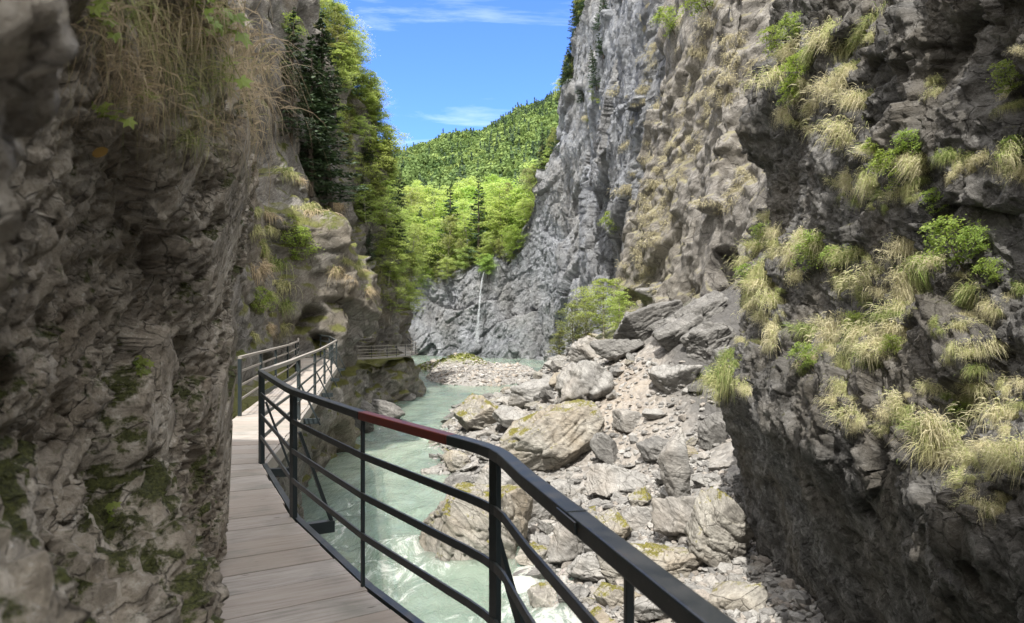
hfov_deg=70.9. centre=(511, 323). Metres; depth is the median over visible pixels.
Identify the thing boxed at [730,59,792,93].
grass tuft
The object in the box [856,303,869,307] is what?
grass tuft
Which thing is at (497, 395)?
rock
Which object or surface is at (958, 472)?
grass tuft
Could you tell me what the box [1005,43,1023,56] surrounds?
grass tuft
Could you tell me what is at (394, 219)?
broadleaf tree
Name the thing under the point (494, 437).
rock
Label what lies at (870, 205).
grass tuft
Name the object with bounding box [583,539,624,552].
rock
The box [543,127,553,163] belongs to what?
spruce tree
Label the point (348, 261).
grass tuft
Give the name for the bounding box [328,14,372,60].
broadleaf tree
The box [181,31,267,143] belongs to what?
grass clump
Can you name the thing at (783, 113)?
grass tuft
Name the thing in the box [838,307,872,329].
grass tuft
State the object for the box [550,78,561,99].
broadleaf tree
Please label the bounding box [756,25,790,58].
leafy shrub
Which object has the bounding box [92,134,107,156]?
leafy plant
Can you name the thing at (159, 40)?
grass clump
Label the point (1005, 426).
grass tuft
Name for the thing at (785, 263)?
grass tuft
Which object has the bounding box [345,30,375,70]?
broadleaf tree
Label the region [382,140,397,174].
young tree
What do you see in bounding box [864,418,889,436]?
grass tuft
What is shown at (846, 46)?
grass tuft
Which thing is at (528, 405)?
rock
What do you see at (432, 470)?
rock
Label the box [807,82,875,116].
grass tuft
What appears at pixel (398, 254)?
broadleaf tree
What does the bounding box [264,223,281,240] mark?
grass tuft
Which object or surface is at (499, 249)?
young tree
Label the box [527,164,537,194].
young tree
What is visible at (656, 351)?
ground
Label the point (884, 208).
grass tuft
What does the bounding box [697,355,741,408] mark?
grass tuft
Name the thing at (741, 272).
leafy shrub
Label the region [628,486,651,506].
rock
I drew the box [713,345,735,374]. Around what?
grass tuft
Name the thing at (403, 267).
broadleaf tree
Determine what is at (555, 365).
rock
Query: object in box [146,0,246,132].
grass clump
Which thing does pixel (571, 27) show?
young tree
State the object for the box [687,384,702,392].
rock
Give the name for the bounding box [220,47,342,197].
grass clump
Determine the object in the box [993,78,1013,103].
grass tuft
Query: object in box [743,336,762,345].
grass tuft
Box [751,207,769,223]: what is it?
grass tuft
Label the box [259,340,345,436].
railing
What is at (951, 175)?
grass tuft
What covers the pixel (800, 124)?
grass tuft
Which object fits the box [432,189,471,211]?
broadleaf tree
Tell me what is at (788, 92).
leafy shrub
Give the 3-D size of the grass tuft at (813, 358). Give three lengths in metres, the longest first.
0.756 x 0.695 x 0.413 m
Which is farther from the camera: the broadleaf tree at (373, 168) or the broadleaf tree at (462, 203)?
the broadleaf tree at (462, 203)
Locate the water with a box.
[301,355,583,622]
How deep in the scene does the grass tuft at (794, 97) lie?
15.59 m
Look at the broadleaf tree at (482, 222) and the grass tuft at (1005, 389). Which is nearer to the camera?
the grass tuft at (1005, 389)
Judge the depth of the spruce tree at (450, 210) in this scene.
160.02 m
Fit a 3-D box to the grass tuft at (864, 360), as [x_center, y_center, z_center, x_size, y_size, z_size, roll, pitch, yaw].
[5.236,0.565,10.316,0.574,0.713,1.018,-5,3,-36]
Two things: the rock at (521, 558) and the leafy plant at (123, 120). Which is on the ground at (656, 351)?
the rock at (521, 558)
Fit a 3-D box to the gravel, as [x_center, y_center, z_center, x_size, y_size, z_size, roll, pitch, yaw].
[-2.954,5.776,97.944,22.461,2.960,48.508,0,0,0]
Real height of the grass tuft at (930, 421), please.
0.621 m
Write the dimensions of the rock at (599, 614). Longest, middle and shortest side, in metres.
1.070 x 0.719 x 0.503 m
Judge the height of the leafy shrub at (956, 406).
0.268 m
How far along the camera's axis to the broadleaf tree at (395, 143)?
72.40 m
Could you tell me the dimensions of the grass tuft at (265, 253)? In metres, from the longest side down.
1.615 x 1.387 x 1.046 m
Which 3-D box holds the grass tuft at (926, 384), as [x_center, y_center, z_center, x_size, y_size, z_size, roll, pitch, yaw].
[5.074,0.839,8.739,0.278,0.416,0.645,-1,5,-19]
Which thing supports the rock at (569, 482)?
on the ground at (656, 351)
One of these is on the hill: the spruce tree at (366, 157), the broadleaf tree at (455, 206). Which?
the broadleaf tree at (455, 206)
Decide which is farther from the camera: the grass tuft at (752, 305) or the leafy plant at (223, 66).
the grass tuft at (752, 305)
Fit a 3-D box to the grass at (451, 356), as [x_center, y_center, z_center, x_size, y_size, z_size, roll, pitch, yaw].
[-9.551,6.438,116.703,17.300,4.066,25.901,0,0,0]
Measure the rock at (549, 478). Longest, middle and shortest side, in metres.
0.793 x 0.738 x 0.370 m
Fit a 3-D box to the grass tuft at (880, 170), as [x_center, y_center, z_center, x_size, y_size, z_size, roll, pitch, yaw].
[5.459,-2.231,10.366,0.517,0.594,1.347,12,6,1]
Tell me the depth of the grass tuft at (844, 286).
12.80 m
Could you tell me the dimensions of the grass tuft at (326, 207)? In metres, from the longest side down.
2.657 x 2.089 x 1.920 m
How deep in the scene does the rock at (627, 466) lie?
28.10 m
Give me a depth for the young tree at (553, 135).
137.03 m
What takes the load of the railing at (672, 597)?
on the boardwalk at (278, 564)
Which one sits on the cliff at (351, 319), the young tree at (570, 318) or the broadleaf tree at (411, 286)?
the broadleaf tree at (411, 286)
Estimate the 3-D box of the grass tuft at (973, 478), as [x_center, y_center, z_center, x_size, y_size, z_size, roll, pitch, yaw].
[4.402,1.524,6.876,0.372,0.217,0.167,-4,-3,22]
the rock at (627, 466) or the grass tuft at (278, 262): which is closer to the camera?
the rock at (627, 466)
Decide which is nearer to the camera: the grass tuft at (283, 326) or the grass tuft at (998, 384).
the grass tuft at (998, 384)
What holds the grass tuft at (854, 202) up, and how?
on the cliff at (865, 526)
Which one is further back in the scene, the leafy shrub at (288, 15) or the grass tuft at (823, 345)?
the leafy shrub at (288, 15)
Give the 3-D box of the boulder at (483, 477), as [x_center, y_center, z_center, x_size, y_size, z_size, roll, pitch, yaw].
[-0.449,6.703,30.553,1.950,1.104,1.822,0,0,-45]
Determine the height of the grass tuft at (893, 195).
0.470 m
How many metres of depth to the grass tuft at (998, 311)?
7.94 m
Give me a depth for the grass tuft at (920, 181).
9.65 m
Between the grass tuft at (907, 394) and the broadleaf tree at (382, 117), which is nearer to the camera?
the grass tuft at (907, 394)
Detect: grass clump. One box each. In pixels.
[54,0,154,160]
[54,17,194,171]
[68,0,215,126]
[82,77,156,146]
[97,51,226,185]
[99,0,209,137]
[111,0,269,130]
[118,55,171,172]
[123,45,245,187]
[134,17,238,118]
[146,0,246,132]
[148,115,248,188]
[153,0,261,118]
[168,89,281,180]
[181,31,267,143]
[197,0,311,170]
[214,18,362,168]
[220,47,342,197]
[228,43,296,257]
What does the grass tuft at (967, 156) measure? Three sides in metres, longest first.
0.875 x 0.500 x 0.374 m
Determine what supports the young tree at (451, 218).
on the cliff at (570, 244)
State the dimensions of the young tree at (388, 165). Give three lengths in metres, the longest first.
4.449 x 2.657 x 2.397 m
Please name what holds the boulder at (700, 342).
on the ground at (656, 351)
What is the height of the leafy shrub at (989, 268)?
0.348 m
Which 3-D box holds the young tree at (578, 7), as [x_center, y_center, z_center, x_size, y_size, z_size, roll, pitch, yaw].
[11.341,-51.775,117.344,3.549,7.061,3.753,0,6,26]
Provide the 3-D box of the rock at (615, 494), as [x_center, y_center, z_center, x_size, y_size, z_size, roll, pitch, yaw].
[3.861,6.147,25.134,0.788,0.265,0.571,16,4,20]
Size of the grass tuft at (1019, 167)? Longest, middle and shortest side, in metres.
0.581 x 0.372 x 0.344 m
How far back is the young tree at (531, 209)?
145.66 m
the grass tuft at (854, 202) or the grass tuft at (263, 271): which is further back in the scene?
the grass tuft at (263, 271)
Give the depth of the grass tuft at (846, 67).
12.95 m
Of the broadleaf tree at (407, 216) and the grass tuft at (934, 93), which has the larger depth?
the broadleaf tree at (407, 216)
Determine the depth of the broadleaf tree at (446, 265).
152.66 m
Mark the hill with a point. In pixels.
(445, 257)
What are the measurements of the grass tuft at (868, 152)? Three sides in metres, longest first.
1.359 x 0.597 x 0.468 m
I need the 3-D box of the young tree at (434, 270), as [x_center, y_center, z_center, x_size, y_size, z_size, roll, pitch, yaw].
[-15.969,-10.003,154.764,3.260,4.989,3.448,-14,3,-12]
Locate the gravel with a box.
[420,352,534,385]
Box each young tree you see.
[322,3,345,41]
[325,21,352,67]
[339,108,356,146]
[344,55,360,81]
[365,177,389,234]
[368,81,384,125]
[372,262,390,304]
[373,136,395,182]
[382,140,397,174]
[382,144,394,172]
[391,274,402,323]
[397,268,414,303]
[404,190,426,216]
[430,266,441,287]
[435,214,467,272]
[453,238,472,267]
[468,203,484,253]
[491,239,508,261]
[496,182,521,239]
[519,168,535,199]
[525,201,533,219]
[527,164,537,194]
[543,128,558,151]
[545,328,574,354]
[553,300,587,343]
[570,3,577,30]
[572,296,602,336]
[574,0,583,15]
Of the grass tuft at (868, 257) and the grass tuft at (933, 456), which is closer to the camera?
the grass tuft at (933, 456)
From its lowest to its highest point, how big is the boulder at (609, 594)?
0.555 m
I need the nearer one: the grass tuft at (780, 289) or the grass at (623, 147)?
the grass tuft at (780, 289)
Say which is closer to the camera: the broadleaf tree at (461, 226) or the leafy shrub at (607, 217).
the leafy shrub at (607, 217)
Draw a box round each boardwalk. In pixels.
[219,357,424,622]
[356,338,417,359]
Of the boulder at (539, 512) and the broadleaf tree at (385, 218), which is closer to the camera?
the boulder at (539, 512)
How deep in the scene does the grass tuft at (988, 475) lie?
6.66 m
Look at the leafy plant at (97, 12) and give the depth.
1.42 m
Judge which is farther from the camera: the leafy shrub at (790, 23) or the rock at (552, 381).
the rock at (552, 381)
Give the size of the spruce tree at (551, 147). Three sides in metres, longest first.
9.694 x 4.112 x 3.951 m
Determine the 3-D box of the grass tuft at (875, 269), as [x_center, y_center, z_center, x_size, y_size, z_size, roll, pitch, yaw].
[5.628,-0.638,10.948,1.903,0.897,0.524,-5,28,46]
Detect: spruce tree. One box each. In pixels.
[276,7,325,145]
[295,36,352,197]
[295,61,337,160]
[310,11,356,111]
[313,72,371,209]
[352,120,375,165]
[354,175,374,220]
[363,229,376,263]
[386,177,403,211]
[386,203,412,253]
[394,169,411,212]
[416,207,431,268]
[427,193,438,237]
[429,185,472,266]
[461,176,493,262]
[532,128,548,172]
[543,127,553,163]
[550,121,559,151]
[559,35,573,84]
[559,47,569,85]
[567,0,578,38]
[569,0,582,27]
[574,77,584,103]
[577,0,584,9]
[587,46,600,89]
[592,0,608,30]
[595,34,604,58]
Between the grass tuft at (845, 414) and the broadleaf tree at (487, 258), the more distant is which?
the broadleaf tree at (487, 258)
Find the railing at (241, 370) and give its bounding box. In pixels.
[238,338,298,415]
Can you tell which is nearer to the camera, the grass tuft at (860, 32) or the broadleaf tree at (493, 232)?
the grass tuft at (860, 32)
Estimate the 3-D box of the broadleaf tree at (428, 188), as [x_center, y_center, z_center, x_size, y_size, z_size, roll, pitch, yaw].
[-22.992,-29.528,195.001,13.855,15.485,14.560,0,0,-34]
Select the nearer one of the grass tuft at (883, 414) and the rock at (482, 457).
the grass tuft at (883, 414)
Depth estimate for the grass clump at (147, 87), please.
1.86 m
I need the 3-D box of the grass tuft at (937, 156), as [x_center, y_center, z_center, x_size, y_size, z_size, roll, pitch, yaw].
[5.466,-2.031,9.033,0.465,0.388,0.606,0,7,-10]
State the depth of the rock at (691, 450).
26.25 m
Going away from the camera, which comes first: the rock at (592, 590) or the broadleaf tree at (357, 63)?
the rock at (592, 590)
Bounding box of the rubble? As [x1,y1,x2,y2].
[428,352,825,622]
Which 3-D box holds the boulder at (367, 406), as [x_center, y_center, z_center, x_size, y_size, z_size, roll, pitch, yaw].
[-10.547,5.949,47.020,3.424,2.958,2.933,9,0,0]
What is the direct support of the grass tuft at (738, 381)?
on the cliff at (865, 526)
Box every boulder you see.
[353,399,374,432]
[370,399,404,418]
[403,393,415,400]
[419,482,532,561]
[442,450,470,471]
[443,473,474,486]
[452,393,497,430]
[475,468,517,484]
[492,405,531,427]
[499,399,604,471]
[508,378,553,408]
[528,499,552,525]
[547,522,584,563]
[550,480,577,499]
[555,360,613,403]
[566,552,607,582]
[568,335,597,362]
[585,463,646,498]
[589,339,644,360]
[590,432,618,464]
[592,582,642,607]
[594,507,632,538]
[597,541,703,589]
[611,408,640,432]
[614,299,682,341]
[621,506,652,530]
[634,282,661,304]
[636,436,668,461]
[648,364,702,394]
[649,290,728,330]
[650,495,697,536]
[652,312,706,350]
[657,427,690,496]
[680,321,736,364]
[684,487,753,567]
[697,412,727,450]
[710,345,729,371]
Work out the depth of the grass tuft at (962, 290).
8.57 m
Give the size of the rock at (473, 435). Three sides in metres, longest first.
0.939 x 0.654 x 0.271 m
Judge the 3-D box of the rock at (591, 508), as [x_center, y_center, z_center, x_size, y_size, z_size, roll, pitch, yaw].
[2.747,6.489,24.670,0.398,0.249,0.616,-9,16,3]
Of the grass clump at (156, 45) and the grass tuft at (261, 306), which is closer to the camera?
the grass clump at (156, 45)
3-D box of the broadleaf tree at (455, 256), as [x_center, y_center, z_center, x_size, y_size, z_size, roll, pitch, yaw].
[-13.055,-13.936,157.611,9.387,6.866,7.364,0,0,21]
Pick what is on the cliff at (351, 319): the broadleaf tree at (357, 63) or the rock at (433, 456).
the broadleaf tree at (357, 63)
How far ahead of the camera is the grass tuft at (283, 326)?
33.83 m
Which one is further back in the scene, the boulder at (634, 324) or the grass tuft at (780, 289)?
the boulder at (634, 324)
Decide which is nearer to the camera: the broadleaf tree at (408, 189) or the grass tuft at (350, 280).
the grass tuft at (350, 280)
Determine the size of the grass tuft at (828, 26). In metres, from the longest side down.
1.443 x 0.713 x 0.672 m
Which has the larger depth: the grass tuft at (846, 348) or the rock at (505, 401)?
the rock at (505, 401)
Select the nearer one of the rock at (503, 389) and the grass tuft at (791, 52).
the grass tuft at (791, 52)
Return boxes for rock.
[421,467,443,473]
[429,453,437,457]
[441,419,454,425]
[443,412,453,418]
[459,461,478,471]
[465,450,473,455]
[467,433,476,438]
[471,429,495,437]
[477,454,488,460]
[482,393,492,396]
[490,424,502,431]
[490,434,500,440]
[493,394,502,397]
[496,396,509,402]
[500,387,509,392]
[502,399,508,405]
[513,563,555,579]
[515,541,547,565]
[524,401,538,408]
[527,581,557,607]
[533,372,544,378]
[533,390,552,401]
[535,403,547,410]
[537,519,553,534]
[539,388,554,401]
[543,476,558,483]
[544,360,563,369]
[547,354,565,360]
[547,479,573,485]
[549,360,565,372]
[549,372,559,386]
[558,586,590,602]
[566,471,572,477]
[570,479,580,483]
[570,484,583,489]
[575,488,585,493]
[576,333,597,340]
[580,597,595,605]
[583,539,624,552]
[588,506,596,512]
[588,588,596,598]
[590,606,615,622]
[601,500,610,504]
[606,392,617,398]
[609,367,623,375]
[612,491,622,497]
[620,595,667,620]
[623,465,635,467]
[624,359,634,366]
[626,352,634,360]
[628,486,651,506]
[642,408,667,418]
[654,476,662,483]
[656,486,668,497]
[685,584,711,593]
[686,437,698,446]
[686,445,697,457]
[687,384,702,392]
[691,474,713,486]
[708,461,731,470]
[708,580,767,611]
[728,573,741,580]
[748,560,766,573]
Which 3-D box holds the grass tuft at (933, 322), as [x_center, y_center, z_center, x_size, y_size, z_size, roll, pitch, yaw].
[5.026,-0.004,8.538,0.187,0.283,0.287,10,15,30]
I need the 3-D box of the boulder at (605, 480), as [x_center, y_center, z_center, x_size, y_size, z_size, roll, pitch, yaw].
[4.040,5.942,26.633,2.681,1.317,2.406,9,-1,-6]
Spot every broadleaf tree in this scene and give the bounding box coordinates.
[319,0,335,19]
[319,0,350,27]
[320,6,366,45]
[328,2,354,38]
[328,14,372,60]
[328,42,366,88]
[331,42,359,83]
[334,99,354,140]
[338,140,369,184]
[342,40,375,84]
[343,54,365,84]
[344,86,364,118]
[344,115,375,155]
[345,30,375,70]
[349,71,382,116]
[350,69,388,119]
[350,184,389,224]
[351,83,384,118]
[352,76,391,118]
[354,172,364,205]
[354,187,391,242]
[356,134,398,195]
[360,152,391,186]
[362,102,394,153]
[363,125,387,167]
[364,95,392,136]
[367,184,386,214]
[369,179,407,237]
[370,240,396,271]
[371,104,395,134]
[372,122,411,179]
[372,201,394,250]
[372,237,395,260]
[377,236,412,286]
[382,154,400,195]
[383,272,412,322]
[384,237,413,282]
[385,159,399,190]
[385,209,409,239]
[388,201,416,230]
[389,209,420,244]
[399,185,435,212]
[399,197,415,228]
[399,223,431,276]
[401,281,428,323]
[402,205,432,226]
[402,216,447,255]
[403,244,429,279]
[404,253,431,293]
[405,180,432,221]
[405,223,444,280]
[406,185,445,223]
[411,196,445,246]
[415,267,439,288]
[421,245,440,270]
[425,201,458,242]
[425,217,446,265]
[427,197,476,223]
[428,184,469,212]
[428,226,456,260]
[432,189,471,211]
[432,199,483,243]
[433,244,460,270]
[435,255,458,283]
[442,199,492,257]
[444,213,476,258]
[445,180,491,204]
[446,175,482,198]
[449,243,477,272]
[453,185,490,241]
[467,207,506,250]
[470,180,521,248]
[471,246,492,265]
[472,174,517,198]
[472,197,519,249]
[473,177,519,206]
[474,253,498,278]
[478,231,505,254]
[480,211,509,249]
[498,224,528,255]
[498,240,516,261]
[501,186,532,238]
[506,185,534,227]
[509,198,536,228]
[512,159,540,215]
[538,148,550,168]
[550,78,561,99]
[569,278,637,337]
[588,85,600,109]
[598,290,635,328]
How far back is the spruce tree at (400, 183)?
96.19 m
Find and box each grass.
[417,352,494,370]
[580,0,767,299]
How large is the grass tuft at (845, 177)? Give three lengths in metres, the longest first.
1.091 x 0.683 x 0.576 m
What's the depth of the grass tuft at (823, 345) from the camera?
12.82 m
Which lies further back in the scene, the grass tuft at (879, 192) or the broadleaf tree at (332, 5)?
the broadleaf tree at (332, 5)
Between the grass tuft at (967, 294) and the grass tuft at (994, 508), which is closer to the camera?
the grass tuft at (994, 508)
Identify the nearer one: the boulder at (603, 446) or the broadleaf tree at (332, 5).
the boulder at (603, 446)
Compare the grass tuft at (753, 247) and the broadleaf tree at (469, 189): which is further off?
the broadleaf tree at (469, 189)
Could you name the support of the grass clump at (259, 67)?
on the cliff at (114, 261)
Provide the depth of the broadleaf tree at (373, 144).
70.52 m
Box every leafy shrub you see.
[251,286,279,315]
[276,225,324,265]
[279,12,308,41]
[280,213,306,239]
[597,211,620,236]
[648,5,683,37]
[673,0,713,18]
[732,263,753,286]
[748,222,769,246]
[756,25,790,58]
[773,50,809,94]
[775,79,803,108]
[777,11,802,41]
[784,341,826,370]
[787,228,827,271]
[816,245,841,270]
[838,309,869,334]
[857,137,880,161]
[864,145,905,191]
[878,332,903,354]
[887,129,922,159]
[910,214,986,272]
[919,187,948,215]
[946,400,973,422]
[951,225,995,256]
[968,257,1008,285]
[986,59,1023,95]
[995,134,1023,160]
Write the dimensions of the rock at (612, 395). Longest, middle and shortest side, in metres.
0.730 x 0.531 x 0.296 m
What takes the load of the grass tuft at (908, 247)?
on the cliff at (865, 526)
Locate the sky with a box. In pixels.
[320,0,575,151]
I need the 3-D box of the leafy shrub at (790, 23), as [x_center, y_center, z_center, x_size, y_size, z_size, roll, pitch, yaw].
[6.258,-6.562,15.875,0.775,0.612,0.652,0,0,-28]
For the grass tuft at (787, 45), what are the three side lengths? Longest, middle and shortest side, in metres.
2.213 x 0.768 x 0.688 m
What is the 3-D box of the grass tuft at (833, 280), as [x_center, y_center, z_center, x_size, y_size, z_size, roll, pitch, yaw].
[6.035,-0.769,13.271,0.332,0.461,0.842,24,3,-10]
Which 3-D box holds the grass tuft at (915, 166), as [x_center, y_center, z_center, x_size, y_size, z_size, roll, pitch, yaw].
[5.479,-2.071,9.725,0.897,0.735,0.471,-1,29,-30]
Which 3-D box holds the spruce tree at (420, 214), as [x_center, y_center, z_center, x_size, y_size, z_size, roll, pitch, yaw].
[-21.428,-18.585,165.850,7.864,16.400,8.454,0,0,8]
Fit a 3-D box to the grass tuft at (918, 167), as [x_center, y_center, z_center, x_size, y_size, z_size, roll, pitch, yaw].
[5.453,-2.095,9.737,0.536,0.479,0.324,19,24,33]
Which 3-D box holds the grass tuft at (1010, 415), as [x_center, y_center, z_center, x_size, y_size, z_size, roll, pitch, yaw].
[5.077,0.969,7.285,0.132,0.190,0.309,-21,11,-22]
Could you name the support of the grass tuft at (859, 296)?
on the cliff at (865, 526)
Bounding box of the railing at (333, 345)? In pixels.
[313,334,336,362]
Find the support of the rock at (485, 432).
on the ground at (656, 351)
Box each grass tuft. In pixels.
[248,257,282,292]
[249,223,272,243]
[249,302,272,320]
[250,330,261,344]
[254,206,268,218]
[258,238,274,274]
[263,210,287,227]
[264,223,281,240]
[264,288,282,306]
[265,322,277,340]
[268,164,304,184]
[269,254,293,291]
[272,276,302,299]
[277,322,297,343]
[278,297,299,322]
[292,174,310,190]
[292,201,322,212]
[297,207,341,219]
[320,265,346,285]
[323,205,334,211]
[333,202,351,215]
[336,255,357,267]
[343,274,358,292]
[351,257,367,275]
[364,286,383,303]
[691,368,733,417]
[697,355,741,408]
[711,391,720,409]
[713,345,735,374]
[722,253,754,277]
[729,296,759,321]
[729,374,747,394]
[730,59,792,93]
[730,274,778,296]
[731,336,752,346]
[734,235,764,258]
[735,378,752,399]
[736,290,755,310]
[738,253,776,302]
[742,286,787,316]
[742,307,771,330]
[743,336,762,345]
[748,221,784,246]
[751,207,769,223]
[759,342,770,354]
[760,316,781,359]
[761,234,804,269]
[763,44,796,63]
[763,238,780,259]
[763,249,782,266]
[765,33,799,70]
[769,308,785,322]
[771,102,793,133]
[774,287,788,295]
[775,320,827,345]
[777,266,809,287]
[778,257,792,268]
[782,63,841,111]
[782,111,808,129]
[782,225,827,273]
[783,88,806,109]
[786,350,818,376]
[788,15,853,58]
[790,72,812,97]
[790,221,807,250]
[794,40,815,73]
[795,366,809,376]
[798,93,820,122]
[798,110,868,154]
[799,308,848,351]
[799,313,835,328]
[800,28,818,65]
[801,123,815,134]
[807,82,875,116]
[813,389,845,408]
[816,243,851,268]
[816,339,839,355]
[817,317,876,364]
[817,344,836,359]
[818,17,842,49]
[818,395,867,441]
[820,68,853,103]
[820,174,843,191]
[821,121,871,152]
[821,375,847,396]
[822,243,867,269]
[823,256,886,303]
[825,271,848,285]
[826,267,842,279]
[829,47,852,62]
[829,59,860,90]
[829,62,857,84]
[829,271,866,302]
[830,348,850,370]
[831,329,866,363]
[831,383,847,409]
[833,162,854,199]
[833,193,862,212]
[836,35,852,54]
[838,1,887,61]
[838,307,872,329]
[841,90,872,112]
[842,393,858,401]
[843,336,906,360]
[845,324,894,374]
[845,339,886,374]
[846,136,884,165]
[846,337,895,364]
[847,412,870,439]
[849,161,879,206]
[851,285,872,306]
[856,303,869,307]
[857,287,922,326]
[858,25,875,46]
[858,171,879,187]
[860,309,905,328]
[861,252,874,271]
[863,154,899,185]
[863,285,889,304]
[864,325,888,336]
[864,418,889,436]
[866,232,921,274]
[867,187,887,202]
[867,203,874,210]
[867,403,893,424]
[868,316,909,340]
[872,263,929,292]
[873,184,902,209]
[875,384,907,427]
[879,287,910,301]
[880,203,888,214]
[884,408,970,440]
[884,429,959,474]
[885,149,917,169]
[886,149,933,190]
[887,402,916,427]
[889,272,923,306]
[892,250,934,300]
[894,251,950,274]
[896,178,919,202]
[896,403,917,434]
[897,402,971,453]
[898,306,917,317]
[898,423,963,471]
[899,152,933,178]
[901,391,912,400]
[903,192,929,206]
[906,174,933,192]
[910,446,953,470]
[911,376,947,407]
[918,82,946,99]
[924,73,945,86]
[924,146,962,169]
[925,440,979,470]
[927,311,939,330]
[931,325,944,338]
[934,460,969,491]
[935,389,957,407]
[936,429,952,454]
[937,317,990,336]
[939,354,954,365]
[939,386,977,410]
[941,329,1018,367]
[941,340,961,360]
[942,278,985,312]
[942,390,1021,436]
[943,148,980,172]
[944,167,960,187]
[944,476,995,529]
[945,492,1008,511]
[947,270,972,279]
[947,282,982,299]
[947,310,984,317]
[947,425,967,452]
[950,346,994,360]
[950,445,980,471]
[951,159,965,172]
[951,482,961,490]
[952,473,981,485]
[953,372,994,404]
[954,361,994,380]
[954,432,1005,461]
[956,148,992,171]
[957,393,979,408]
[961,165,976,174]
[962,429,1023,473]
[968,291,1002,326]
[969,443,1023,494]
[974,486,1010,505]
[974,502,1008,523]
[978,469,992,482]
[983,508,993,522]
[984,136,1023,183]
[986,455,1020,474]
[991,98,1023,120]
[991,308,1003,317]
[991,374,1010,402]
[992,421,1016,440]
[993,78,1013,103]
[993,371,1023,397]
[996,161,1023,189]
[997,157,1018,176]
[998,165,1023,189]
[999,379,1011,401]
[1000,292,1013,304]
[1001,411,1018,420]
[1002,399,1023,417]
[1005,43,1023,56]
[1008,274,1023,300]
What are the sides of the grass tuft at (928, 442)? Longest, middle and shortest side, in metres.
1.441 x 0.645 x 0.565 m
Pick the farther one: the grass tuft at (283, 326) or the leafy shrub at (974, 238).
the grass tuft at (283, 326)
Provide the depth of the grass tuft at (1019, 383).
7.39 m
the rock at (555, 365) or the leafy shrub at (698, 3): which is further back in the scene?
the rock at (555, 365)
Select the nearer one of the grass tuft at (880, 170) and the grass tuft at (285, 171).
the grass tuft at (880, 170)
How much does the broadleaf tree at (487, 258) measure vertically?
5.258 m
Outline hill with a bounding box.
[409,141,528,267]
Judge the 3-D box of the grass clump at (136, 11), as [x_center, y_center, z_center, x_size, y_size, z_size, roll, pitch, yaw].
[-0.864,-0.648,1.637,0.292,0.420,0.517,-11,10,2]
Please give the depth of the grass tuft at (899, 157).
9.76 m
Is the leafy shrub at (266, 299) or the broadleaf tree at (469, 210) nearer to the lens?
the leafy shrub at (266, 299)
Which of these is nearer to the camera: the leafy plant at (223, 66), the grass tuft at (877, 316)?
the leafy plant at (223, 66)
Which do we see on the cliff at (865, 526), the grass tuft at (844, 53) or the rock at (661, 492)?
the grass tuft at (844, 53)
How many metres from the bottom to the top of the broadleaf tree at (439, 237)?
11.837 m
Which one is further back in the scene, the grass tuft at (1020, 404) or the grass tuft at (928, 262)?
the grass tuft at (928, 262)
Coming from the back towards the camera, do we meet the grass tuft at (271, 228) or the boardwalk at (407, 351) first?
the boardwalk at (407, 351)
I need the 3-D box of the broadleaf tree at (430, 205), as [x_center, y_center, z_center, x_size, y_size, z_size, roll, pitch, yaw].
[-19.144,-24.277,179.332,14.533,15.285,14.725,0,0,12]
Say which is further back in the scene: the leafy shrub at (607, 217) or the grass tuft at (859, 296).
the leafy shrub at (607, 217)
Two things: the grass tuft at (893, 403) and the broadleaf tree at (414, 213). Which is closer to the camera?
the grass tuft at (893, 403)
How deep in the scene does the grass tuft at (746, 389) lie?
16.57 m
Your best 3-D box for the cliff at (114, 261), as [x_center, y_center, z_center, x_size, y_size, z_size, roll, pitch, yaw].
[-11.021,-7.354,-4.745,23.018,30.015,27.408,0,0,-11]
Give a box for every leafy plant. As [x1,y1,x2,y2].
[86,0,123,43]
[91,100,137,128]
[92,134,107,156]
[105,502,121,522]
[132,355,154,377]
[134,76,160,102]
[193,0,223,31]
[201,8,253,87]
[221,55,244,88]
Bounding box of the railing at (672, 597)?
[258,370,736,622]
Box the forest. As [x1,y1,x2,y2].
[391,90,558,209]
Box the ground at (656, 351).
[419,281,826,622]
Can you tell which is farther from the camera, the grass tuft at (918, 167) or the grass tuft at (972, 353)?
the grass tuft at (918, 167)
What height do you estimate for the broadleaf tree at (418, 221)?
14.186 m
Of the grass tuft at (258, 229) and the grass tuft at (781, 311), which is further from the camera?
the grass tuft at (258, 229)
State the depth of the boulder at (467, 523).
21.48 m
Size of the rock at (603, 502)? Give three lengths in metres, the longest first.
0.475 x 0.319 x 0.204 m
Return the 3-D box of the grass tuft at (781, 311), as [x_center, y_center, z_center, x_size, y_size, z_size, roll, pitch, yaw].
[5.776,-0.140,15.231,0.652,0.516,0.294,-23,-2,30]
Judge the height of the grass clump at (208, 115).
0.369 m
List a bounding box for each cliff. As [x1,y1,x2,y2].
[0,0,259,622]
[228,0,426,519]
[407,0,665,360]
[611,0,774,327]
[717,0,1023,622]
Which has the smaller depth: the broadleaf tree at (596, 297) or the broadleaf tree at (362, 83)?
the broadleaf tree at (596, 297)
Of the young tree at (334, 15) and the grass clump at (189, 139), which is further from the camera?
the young tree at (334, 15)
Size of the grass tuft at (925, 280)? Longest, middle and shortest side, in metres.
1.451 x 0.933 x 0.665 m
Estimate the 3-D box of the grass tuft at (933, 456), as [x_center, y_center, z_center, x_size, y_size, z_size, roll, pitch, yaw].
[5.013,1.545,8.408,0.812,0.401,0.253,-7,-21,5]
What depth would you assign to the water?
25.61 m
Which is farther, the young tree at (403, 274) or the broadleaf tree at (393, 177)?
the young tree at (403, 274)
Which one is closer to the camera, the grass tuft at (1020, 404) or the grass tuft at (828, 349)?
the grass tuft at (1020, 404)

